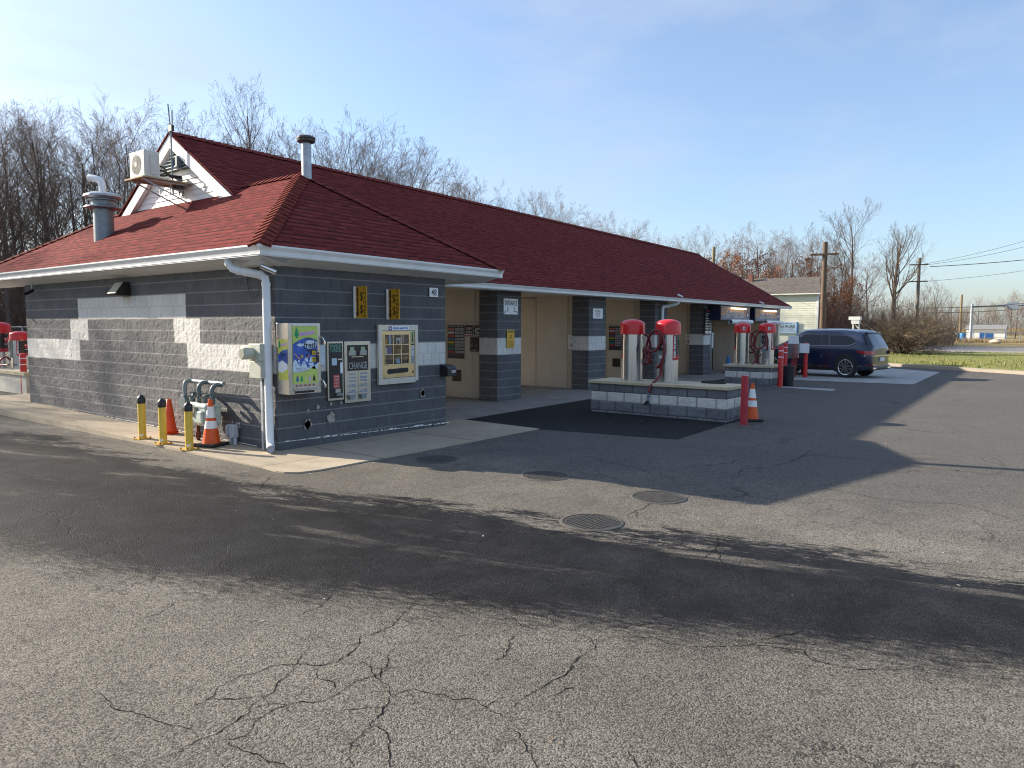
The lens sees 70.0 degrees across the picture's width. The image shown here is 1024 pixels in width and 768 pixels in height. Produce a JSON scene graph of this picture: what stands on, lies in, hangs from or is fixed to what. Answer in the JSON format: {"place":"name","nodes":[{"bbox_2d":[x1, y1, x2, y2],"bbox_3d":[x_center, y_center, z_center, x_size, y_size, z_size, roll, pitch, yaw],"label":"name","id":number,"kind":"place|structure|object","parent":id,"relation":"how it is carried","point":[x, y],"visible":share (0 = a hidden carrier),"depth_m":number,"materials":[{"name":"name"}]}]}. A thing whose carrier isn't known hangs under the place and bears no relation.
{"place":"outdoors","nodes":[
{"label":"outdoors","id":0,"kind":"place"},
{"bbox_2d":[0,394,538,473],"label":"pavement","id":1,"kind":"structure","parent":0,"point":[306,459],"depth_m":11.71,"materials":[{"name":"concrete"}]},
{"bbox_2d":[133,395,151,439],"bbox_3d":[-5.884,0.519,11.619,0.210,0.704,0.210,3,6,35],"label":"yellow bollard","id":2,"kind":"object","parent":1,"relation":"on","point":[141,400],"visible":1,"depth_m":11.58,"materials":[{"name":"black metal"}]},
{"bbox_2d":[153,398,172,444],"bbox_3d":[-5.343,0.566,11.176,0.210,0.704,0.210,4,6,41],"label":"yellow bollard","id":3,"kind":"object","parent":1,"relation":"on","point":[162,418],"visible":1,"depth_m":11.13,"materials":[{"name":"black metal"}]},
{"bbox_2d":[166,399,178,431],"bbox_3d":[-5.689,0.517,12.139,0.270,0.535,0.268,1,5,13],"label":"traffic cone","id":4,"kind":"object","parent":1,"relation":"on","point":[171,423],"visible":0.75,"depth_m":12.08,"materials":[{"name":"orange plastic"}]},
{"bbox_2d":[179,402,199,450],"bbox_3d":[-4.756,0.612,10.755,0.210,0.704,0.210,2,4,32],"label":"yellow bollard","id":5,"kind":"object","parent":1,"relation":"on","point":[188,418],"visible":1,"depth_m":10.71,"materials":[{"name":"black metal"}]},
{"bbox_2d":[179,379,225,439],"bbox_3d":[-4.923,0.431,11.447,1.035,0.976,0.415,4,6,37],"label":"gas meter","id":6,"kind":"object","parent":1,"relation":"on","point":[200,404],"visible":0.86,"depth_m":11.27,"materials":[{"name":"paint"}]},
{"bbox_2d":[193,400,229,447],"bbox_3d":[-4.563,0.587,11.079,0.380,0.700,0.380,2,5,17],"label":"traffic cone","id":7,"kind":"object","parent":1,"relation":"on","point":[211,437],"visible":0.95,"depth_m":11.01,"materials":[{"name":"orange plastic"}]},
{"bbox_2d":[0,366,1023,767],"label":"ground","id":8,"kind":"structure","parent":0,"point":[108,546],"depth_m":5.00,"materials":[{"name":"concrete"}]},
{"bbox_2d":[0,368,29,393],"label":"vacuum island","id":9,"kind":"structure","parent":8,"relation":"on","point":[10,381],"depth_m":19.93,"materials":[{"name":"concrete"}]},
{"bbox_2d":[0,322,10,367],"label":"vacuum","id":10,"kind":"object","parent":9,"relation":"on","point":[5,329],"visible":0.8,"depth_m":21.31,"materials":[{"name":"metal"}]},
{"bbox_2d":[0,331,28,368],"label":"vacuum","id":11,"kind":"object","parent":9,"relation":"on","point":[17,343],"visible":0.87,"depth_m":20.77,"materials":[{"name":"metal"}]},
{"bbox_2d":[0,132,791,452],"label":"car wash building","id":12,"kind":"structure","parent":8,"relation":"on","point":[208,298],"depth_m":13.72,"materials":[{"name":"grey brick"}]},
{"bbox_2d":[107,282,129,295],"bbox_3d":[-7.058,-1.704,13.100,0.340,0.240,0.246,4,6,37],"label":"flood light","id":13,"kind":"object","parent":12,"relation":"attached to","point":[120,289],"visible":1,"depth_m":13.04,"materials":[{"name":"brown metal"}]},
{"bbox_2d":[124,150,193,204],"bbox_3d":[-7.118,-4.129,14.772,0.760,0.930,1.050,4,6,37],"label":"air conditioner","id":14,"kind":"object","parent":12,"relation":"attached to","point":[145,166],"visible":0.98,"depth_m":14.41,"materials":[{"name":"metal"}]},
{"bbox_2d":[167,104,182,192],"bbox_3d":[-6.906,-4.814,15.000,0.180,1.802,0.232,4,6,37],"label":"antenna mast","id":15,"kind":"object","parent":12,"relation":"attached to","point":[170,127],"visible":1,"depth_m":14.90,"materials":[{"name":"grey metal"}]},
{"bbox_2d":[225,421,239,444],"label":"conduit bodies","id":16,"kind":"object","parent":12,"relation":"attached to","point":[231,432],"visible":1,"depth_m":11.20,"materials":[{"name":"white paint"}]},
{"bbox_2d":[239,343,272,449],"bbox_3d":[-3.711,0.197,10.614,0.293,1.560,0.374,4,6,37],"label":"electric meter","id":17,"kind":"object","parent":12,"relation":"attached to","point":[253,353],"visible":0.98,"depth_m":10.54,"materials":[{"name":"grey metal"}]},
{"bbox_2d":[276,323,326,394],"bbox_3d":[-3.083,-0.378,10.726,0.342,1.030,0.628,4,6,37],"label":"air freshener machine","id":18,"kind":"object","parent":12,"relation":"attached to","point":[298,359],"visible":1,"depth_m":10.56,"materials":[{"name":"metal"}]},
{"bbox_2d":[326,341,343,400],"bbox_3d":[-2.750,-0.203,11.414,0.049,0.920,0.310,4,6,37],"label":"token machine","id":19,"kind":"object","parent":12,"relation":"attached to","point":[335,383],"visible":1,"depth_m":11.40,"materials":[{"name":"metal"}]},
{"bbox_2d":[343,341,370,402],"bbox_3d":[-2.474,-0.198,11.765,0.065,0.980,0.540,4,6,37],"label":"change machine","id":20,"kind":"object","parent":12,"relation":"attached to","point":[357,376],"visible":1,"depth_m":11.75,"materials":[{"name":"metal"}]},
{"bbox_2d":[353,286,366,317],"bbox_3d":[-2.408,-1.298,11.596,0.270,0.500,0.049,4,6,37],"label":"changer sign","id":21,"kind":"object","parent":12,"relation":"attached to","point":[359,301],"visible":1,"depth_m":11.62,"materials":[{"name":"yellow"}]},
{"bbox_2d":[386,289,399,318],"bbox_3d":[-1.980,-1.327,12.156,0.270,0.500,0.049,4,6,37],"label":"changer sign","id":22,"kind":"object","parent":12,"relation":"attached to","point":[392,303],"visible":1,"depth_m":12.18,"materials":[{"name":"yellow metal"}]},
{"bbox_2d":[377,325,417,384],"bbox_3d":[-1.938,-0.507,12.453,0.054,1.000,0.920,4,6,37],"label":"snack machine","id":23,"kind":"object","parent":12,"relation":"attached to","point":[397,350],"visible":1,"depth_m":12.41,"materials":[{"name":"metal"}]},
{"bbox_2d":[440,364,456,376],"bbox_3d":[-1.162,-0.253,13.380,0.192,0.219,0.240,4,6,37],"label":"payment box","id":24,"kind":"object","parent":12,"relation":"attached to","point":[447,370],"visible":1,"depth_m":13.31,"materials":[{"name":"black plastic"}]},
{"bbox_2d":[445,321,478,397],"bbox_3d":[-1.166,-0.623,18.530,1.420,1.930,0.072,4,6,37],"label":"wash control panel","id":25,"kind":"object","parent":12,"relation":"attached to","point":[462,346],"visible":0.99,"depth_m":18.57,"materials":[{"name":"beige metal"}]},
{"bbox_2d":[503,298,517,314],"bbox_3d":[-0.028,-1.909,18.031,0.014,0.390,0.580,4,6,37],"label":"entrance sign","id":26,"kind":"object","parent":12,"relation":"attached to","point":[510,306],"visible":1,"depth_m":18.02,"materials":[{"name":"white metal"}]},
{"bbox_2d":[606,323,621,377],"bbox_3d":[3.925,-1.146,25.254,1.520,1.930,0.072,4,6,37],"label":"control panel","id":27,"kind":"object","parent":12,"relation":"attached to","point":[613,349],"visible":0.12,"depth_m":25.52,"materials":[{"name":"metal"}]},
{"bbox_2d":[703,309,710,334],"bbox_3d":[7.420,-2.363,27.733,0.051,0.980,0.620,4,6,37],"label":"menu board","id":28,"kind":"object","parent":12,"relation":"attached to","point":[707,326],"visible":1,"depth_m":27.64,"materials":[{"name":"plastic"}]},
{"bbox_2d":[708,305,749,320],"bbox_3d":[8.599,-2.794,28.960,0.740,0.550,3.170,4,6,37],"label":"wash sign","id":29,"kind":"object","parent":12,"relation":"attached to","point":[719,312],"visible":0.97,"depth_m":28.21,"materials":[{"name":"blue"}]},
{"bbox_2d":[750,308,779,321],"bbox_3d":[10.909,-3.004,31.976,0.740,0.540,3.280,4,6,37],"label":"wash sign","id":30,"kind":"object","parent":12,"relation":"attached to","point":[757,314],"visible":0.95,"depth_m":31.43,"materials":[{"name":"blue"}]},
{"bbox_2d":[415,455,458,463],"bbox_3d":[-1.045,1.044,10.166,0.620,0.010,0.620,2,5,26],"label":"manhole cover","id":31,"kind":"object","parent":8,"relation":"on","point":[434,459],"visible":1,"depth_m":10.13,"materials":[{"name":"metal"}]},
{"bbox_2d":[520,471,569,480],"bbox_3d":[0.412,1.135,9.063,0.620,0.010,0.620,-1,5,-14],"label":"manhole cover","id":32,"kind":"object","parent":8,"relation":"on","point":[545,476],"visible":1,"depth_m":9.02,"materials":[{"name":"metal"}]},
{"bbox_2d":[91,450,1019,767],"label":"ground cracks","id":33,"kind":"object","parent":8,"relation":"on","point":[437,690],"visible":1,"depth_m":3.80,"materials":[{"name":"black asphalt"}]},
{"bbox_2d":[559,513,624,530],"bbox_3d":[0.757,1.304,6.936,0.620,0.010,0.620,1,5,9],"label":"manhole cover","id":34,"kind":"object","parent":8,"relation":"on","point":[591,522],"visible":1,"depth_m":6.91,"materials":[{"name":"metal"}]},
{"bbox_2d":[468,379,739,438],"bbox_3d":[5.293,0.350,19.109,4.560,0.001,15.340,4,6,37],"label":"asphalt patch","id":35,"kind":"object","parent":8,"relation":"on","point":[579,416],"visible":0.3,"depth_m":14.11,"materials":[{"name":"black asphalt"}]},
{"bbox_2d":[588,377,740,422],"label":"vacuum island","id":36,"kind":"structure","parent":35,"relation":"on","point":[691,400],"depth_m":14.84,"materials":[{"name":"stone"}]},
{"bbox_2d":[620,319,652,380],"bbox_3d":[2.640,-0.738,15.780,0.644,1.313,0.536,-2,5,-28],"label":"vacuum","id":37,"kind":"object","parent":36,"relation":"on","point":[632,331],"visible":0.82,"depth_m":15.57,"materials":[{"name":"metal"}]},
{"bbox_2d":[623,340,633,364],"bbox_3d":[2.469,-0.666,15.585,0.245,0.520,0.036,3,6,35],"label":"door","id":38,"kind":"structure","parent":37,"relation":"in","point":[628,346],"depth_m":15.57,"materials":[{"name":"metal"}]},
{"bbox_2d":[643,319,680,404],"bbox_3d":[3.076,-0.469,15.308,0.978,1.773,0.543,-2,5,-24],"label":"vacuum","id":39,"kind":"object","parent":36,"relation":"on","point":[667,332],"visible":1,"depth_m":15.17,"materials":[{"name":"metal"}]},
{"bbox_2d":[630,491,687,503],"bbox_3d":[1.590,1.226,7.940,0.620,0.010,0.620,3,5,30],"label":"manhole cover","id":40,"kind":"object","parent":8,"relation":"on","point":[662,497],"visible":1,"depth_m":7.90,"materials":[{"name":"metal"}]},
{"bbox_2d":[740,375,748,424],"bbox_3d":[4.388,0.305,13.805,0.144,0.935,0.144,5,9,37],"label":"red post","id":41,"kind":"object","parent":8,"relation":"on","point":[744,400],"visible":1,"depth_m":13.76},
{"bbox_2d":[723,363,777,386],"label":"vacuum island","id":42,"kind":"structure","parent":8,"relation":"on","point":[760,375],"depth_m":22.74,"materials":[{"name":"stone"}]},
{"bbox_2d":[734,323,755,363],"bbox_3d":[7.434,-1.311,23.498,0.644,1.313,0.536,-2,5,-28],"label":"vacuum","id":43,"kind":"object","parent":42,"relation":"on","point":[742,332],"visible":0.92,"depth_m":23.29,"materials":[{"name":"metal"}]},
{"bbox_2d":[750,323,775,364],"bbox_3d":[7.912,-1.192,23.064,0.693,1.479,0.840,4,6,37],"label":"vacuum","id":44,"kind":"object","parent":42,"relation":"on","point":[767,332],"visible":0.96,"depth_m":22.93,"materials":[{"name":"metal"}]},
{"bbox_2d":[748,383,763,421],"bbox_3d":[4.725,0.356,14.382,0.372,0.742,0.372,0,5,2],"label":"traffic cone","id":45,"kind":"object","parent":8,"relation":"on","point":[752,411],"visible":0.83,"depth_m":14.31,"materials":[{"name":"orange plastic"}]},
{"bbox_2d":[783,365,795,385],"bbox_3d":[8.627,-0.252,22.843,0.450,0.630,0.450,0,5,-5],"label":"rubbish bin","id":46,"kind":"object","parent":8,"relation":"on","point":[788,375],"visible":0.87,"depth_m":22.69,"materials":[{"name":"black plastic"}]},
{"bbox_2d":[773,386,834,390],"bbox_3d":[8.675,0.125,21.978,2.000,0.001,0.740,4,6,37],"label":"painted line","id":47,"kind":"object","parent":8,"relation":"on","point":[807,388],"visible":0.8,"depth_m":21.87,"materials":[{"name":"white paint"}]},
{"bbox_2d":[777,346,783,386],"bbox_3d":[8.239,-0.540,22.425,0.159,1.270,0.159,4,6,37],"label":"red bollard","id":48,"kind":"object","parent":47,"relation":"on","point":[780,365],"visible":1,"depth_m":22.37,"materials":[{"name":"plastic"}]},
{"bbox_2d":[794,368,938,383],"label":"concrete slab","id":49,"kind":"structure","parent":8,"relation":"on","point":[896,376],"depth_m":27.15,"materials":[{"name":"grey concrete"}]},
{"bbox_2d":[788,336,809,376],"bbox_3d":[10.513,-1.000,26.736,0.750,1.526,0.550,4,6,37],"label":"pay cabinet","id":50,"kind":"object","parent":49,"relation":"on","point":[796,349],"visible":0.77,"depth_m":26.58,"materials":[{"name":"metal"}]},
{"bbox_2d":[755,328,889,377],"bbox_3d":[11.762,-1.239,28.063,2.085,1.786,4.655,-4,6,-43],"label":"parked car","id":51,"kind":"object","parent":49,"relation":"on","point":[845,353],"visible":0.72,"depth_m":26.68,"materials":[{"name":"blue paint"}]},
{"bbox_2d":[888,363,1023,374],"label":"kerb","id":52,"kind":"structure","parent":8,"relation":"on","point":[960,368],"depth_m":31.14,"materials":[{"name":"concrete"}]},
{"bbox_2d":[888,350,1023,370],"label":"grass verge","id":53,"kind":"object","parent":8,"relation":"on","point":[1012,357],"depth_m":36.61,"materials":[{"name":"green plant"}]},
{"bbox_2d":[744,274,820,343],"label":"yellow house","id":54,"kind":"structure","parent":53,"relation":"on","point":[801,298],"depth_m":48.59,"materials":[{"name":"beige wood"}]},
{"bbox_2d":[780,322,798,332],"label":"lease banner","id":55,"kind":"object","parent":54,"relation":"attached to","point":[788,327],"visible":0.83,"depth_m":48.57,"materials":[{"name":"white plastic"}]},
{"bbox_2d":[810,242,838,328],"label":"utility pole","id":56,"kind":"object","parent":53,"relation":"on","point":[824,260],"visible":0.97,"depth_m":44.25,"materials":[{"name":"brown wood"}]},
{"bbox_2d":[849,293,971,354],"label":"bare bush","id":57,"kind":"object","parent":53,"relation":"on","point":[911,340],"visible":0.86,"depth_m":42.52,"materials":[{"name":"brown plant"}]},
{"bbox_2d":[0,0,1023,327],"label":"sky","id":58,"kind":"structure","parent":0,"point":[676,116],"materials":[{"name":"blue"}]},
{"bbox_2d":[446,369,724,419],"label":"bay floor","id":59,"kind":"structure","parent":0,"point":[531,397],"depth_m":18.11,"materials":[{"name":"concrete"}]},
{"bbox_2d":[894,346,1023,352],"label":"road","id":60,"kind":"structure","parent":0,"point":[985,349],"depth_m":59.70,"materials":[{"name":"grey asphalt"}]},
{"bbox_2d":[925,328,1023,346],"bbox_3d":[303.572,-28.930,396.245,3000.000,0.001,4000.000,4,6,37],"label":"field","id":61,"kind":"structure","parent":0,"point":[1005,344],"depth_m":83.40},
{"bbox_2d":[0,198,1023,346],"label":"undergrowth","id":62,"kind":"object","parent":61,"relation":"on","point":[16,311],"visible":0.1,"depth_m":65.60,"materials":[{"name":"brown plant"}]},
{"bbox_2d":[770,255,841,315],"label":"leafy oak","id":63,"kind":"object","parent":61,"relation":"on","point":[808,266],"visible":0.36,"depth_m":62.13,"materials":[{"name":"orange plant"}]},
{"bbox_2d":[818,274,865,327],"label":"bare tree","id":64,"kind":"object","parent":61,"relation":"on","point":[845,296],"visible":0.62,"depth_m":65.32,"materials":[{"name":"orange plant"}]},
{"bbox_2d":[838,252,890,317],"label":"bare tree","id":65,"kind":"object","parent":61,"relation":"on","point":[874,259],"visible":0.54,"depth_m":85.77,"materials":[{"name":"brown plant"}]},
{"bbox_2d":[866,221,933,332],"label":"bare tree","id":66,"kind":"object","parent":61,"relation":"on","point":[899,251],"visible":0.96,"depth_m":74.41,"materials":[{"name":"brown plant"}]},
{"bbox_2d":[909,258,928,330],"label":"utility pole","id":67,"kind":"object","parent":61,"relation":"on","point":[918,281],"visible":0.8,"depth_m":74.78,"materials":[{"name":"brown wood"}]},
{"bbox_2d":[919,277,956,329],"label":"bare tree","id":68,"kind":"object","parent":61,"relation":"on","point":[936,299],"visible":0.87,"depth_m":89.40,"materials":[{"name":"brown plant"}]},
{"bbox_2d":[940,336,1023,342],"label":"dry reeds","id":69,"kind":"object","parent":61,"relation":"on","point":[975,341],"visible":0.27,"depth_m":87.41,"materials":[{"name":"brown plant"}]},
{"bbox_2d":[965,325,1007,338],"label":"shed","id":70,"kind":"structure","parent":61,"relation":"on","point":[990,328],"depth_m":116.83,"materials":[{"name":"white paint"}]},
{"bbox_2d":[969,302,1023,339],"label":"traffic signal mast","id":71,"kind":"object","parent":61,"relation":"on","point":[1015,305],"visible":0.83,"depth_m":109.42,"materials":[{"name":"grey metal"}]},
{"label":"woodland floor","id":72,"kind":"structure","parent":0,"visible":0},
{"bbox_2d":[0,128,55,259],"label":"bare tree","id":73,"kind":"object","parent":72,"relation":"on","point":[20,204],"visible":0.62,"depth_m":39.73,"materials":[{"name":"brown plant"}]},
{"bbox_2d":[0,128,66,331],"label":"bare tree","id":74,"kind":"object","parent":72,"relation":"on","point":[7,291],"visible":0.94,"depth_m":38.00,"materials":[{"name":"brown plant"}]},
{"bbox_2d":[0,118,80,309],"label":"bare tree","id":75,"kind":"object","parent":72,"relation":"on","point":[18,235],"visible":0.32,"depth_m":43.73,"materials":[{"name":"brown plant"}]},
{"bbox_2d":[0,103,81,248],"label":"bare tree","id":76,"kind":"object","parent":72,"relation":"on","point":[37,164],"visible":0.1,"depth_m":48.55,"materials":[{"name":"brown plant"}]},
{"bbox_2d":[0,102,90,315],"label":"bare tree","id":77,"kind":"object","parent":72,"relation":"on","point":[31,173],"visible":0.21,"depth_m":46.82,"materials":[{"name":"brown plant"}]},
{"bbox_2d":[0,94,108,331],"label":"bare tree","id":78,"kind":"object","parent":72,"relation":"on","point":[16,178],"visible":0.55,"depth_m":42.72,"materials":[{"name":"brown plant"}]},
{"bbox_2d":[0,99,117,245],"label":"bare tree","id":79,"kind":"object","parent":72,"relation":"on","point":[52,157],"visible":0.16,"depth_m":51.83,"materials":[{"name":"brown plant"}]},
{"bbox_2d":[0,99,120,253],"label":"bare tree","id":80,"kind":"object","parent":72,"relation":"on","point":[45,218],"visible":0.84,"depth_m":40.72,"materials":[{"name":"brown plant"}]},
{"bbox_2d":[0,122,135,292],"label":"bare tree","id":81,"kind":"object","parent":72,"relation":"on","point":[73,229],"visible":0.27,"depth_m":45.08,"materials":[{"name":"brown plant"}]},
{"bbox_2d":[1,109,135,245],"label":"bare tree","id":82,"kind":"object","parent":72,"relation":"on","point":[67,170],"visible":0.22,"depth_m":48.57,"materials":[{"name":"brown plant"}]},
{"bbox_2d":[8,118,153,231],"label":"bare tree","id":83,"kind":"object","parent":72,"relation":"on","point":[87,165],"visible":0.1,"depth_m":49.79,"materials":[{"name":"brown plant"}]},
{"bbox_2d":[31,99,151,231],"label":"bare tree","id":84,"kind":"object","parent":72,"relation":"on","point":[106,176],"visible":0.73,"depth_m":42.61,"materials":[{"name":"brown plant"}]},
{"bbox_2d":[56,125,163,237],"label":"bare tree","id":85,"kind":"object","parent":72,"relation":"on","point":[116,169],"visible":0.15,"depth_m":45.80,"materials":[{"name":"brown plant"}]},
{"bbox_2d":[70,118,165,214],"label":"bare tree","id":86,"kind":"object","parent":72,"relation":"on","point":[120,157],"visible":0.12,"depth_m":46.10,"materials":[{"name":"brown plant"}]},
{"bbox_2d":[43,84,196,219],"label":"bare tree","id":87,"kind":"object","parent":72,"relation":"on","point":[111,143],"visible":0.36,"depth_m":49.36,"materials":[{"name":"brown plant"}]},
{"bbox_2d":[141,100,242,149],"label":"bare tree","id":88,"kind":"object","parent":72,"relation":"on","point":[186,114],"visible":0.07,"depth_m":54.59,"materials":[{"name":"brown plant"}]},
{"bbox_2d":[208,75,293,158],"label":"bare tree","id":89,"kind":"object","parent":72,"relation":"on","point":[248,132],"visible":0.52,"depth_m":48.80,"materials":[{"name":"brown plant"}]},
{"bbox_2d":[250,122,333,167],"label":"bare tree","id":90,"kind":"object","parent":72,"relation":"on","point":[286,144],"visible":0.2,"depth_m":53.24,"materials":[{"name":"brown plant"}]},
{"bbox_2d":[278,116,376,172],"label":"bare tree","id":91,"kind":"object","parent":72,"relation":"on","point":[342,164],"visible":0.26,"depth_m":59.24,"materials":[{"name":"brown plant"}]},
{"bbox_2d":[283,104,406,180],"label":"bare tree","id":92,"kind":"object","parent":72,"relation":"on","point":[368,174],"visible":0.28,"depth_m":48.76,"materials":[{"name":"brown plant"}]},
{"bbox_2d":[292,120,440,189],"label":"bare tree","id":93,"kind":"object","parent":72,"relation":"on","point":[363,156],"visible":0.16,"depth_m":58.29,"materials":[{"name":"brown plant"}]},
{"bbox_2d":[316,111,434,184],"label":"bare tree","id":94,"kind":"object","parent":72,"relation":"on","point":[372,146],"visible":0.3,"depth_m":51.16,"materials":[{"name":"brown plant"}]},
{"bbox_2d":[365,138,434,185],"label":"bare tree","id":95,"kind":"object","parent":72,"relation":"on","point":[414,181],"visible":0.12,"depth_m":57.14,"materials":[{"name":"brown plant"}]},
{"bbox_2d":[367,136,455,188],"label":"bare tree","id":96,"kind":"object","parent":72,"relation":"on","point":[397,178],"visible":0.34,"depth_m":49.97,"materials":[{"name":"brown plant"}]},
{"bbox_2d":[360,137,495,204],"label":"bare tree","id":97,"kind":"object","parent":72,"relation":"on","point":[424,176],"visible":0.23,"depth_m":54.89,"materials":[{"name":"brown plant"}]},
{"bbox_2d":[410,158,468,197],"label":"bare tree","id":98,"kind":"object","parent":72,"relation":"on","point":[446,180],"visible":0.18,"depth_m":56.49,"materials":[{"name":"brown plant"}]},
{"bbox_2d":[516,185,574,224],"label":"bare tree","id":99,"kind":"object","parent":72,"relation":"on","point":[547,205],"visible":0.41,"depth_m":62.38,"materials":[{"name":"brown plant"}]},
{"bbox_2d":[721,227,754,278],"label":"bare tree","id":100,"kind":"object","parent":72,"relation":"on","point":[737,252],"visible":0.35,"depth_m":74.84,"materials":[{"name":"brown plant"}]},
{"bbox_2d":[724,249,782,278],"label":"leafy oak","id":101,"kind":"object","parent":72,"relation":"on","point":[757,261],"visible":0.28,"depth_m":70.55,"materials":[{"name":"orange plant"}]},
{"bbox_2d":[731,221,797,278],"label":"bare tree","id":102,"kind":"object","parent":72,"relation":"on","point":[755,252],"visible":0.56,"depth_m":72.45,"materials":[{"name":"brown plant"}]},
{"bbox_2d":[741,230,818,277],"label":"bare tree","id":103,"kind":"object","parent":72,"relation":"on","point":[782,263],"visible":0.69,"depth_m":69.59,"materials":[{"name":"brown plant"}]},
{"bbox_2d":[789,222,848,299],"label":"bare tree","id":104,"kind":"object","parent":72,"relation":"on","point":[811,242],"visible":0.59,"depth_m":71.07,"materials":[{"name":"brown plant"}]},
{"bbox_2d":[797,232,868,298],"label":"bare tree","id":105,"kind":"object","parent":72,"relation":"on","point":[834,261],"visible":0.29,"depth_m":83.22,"materials":[{"name":"brown plant"}]},
{"bbox_2d":[819,196,893,314],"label":"bare tree","id":106,"kind":"object","parent":72,"relation":"on","point":[844,257],"visible":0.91,"depth_m":71.70,"materials":[{"name":"brown plant"}]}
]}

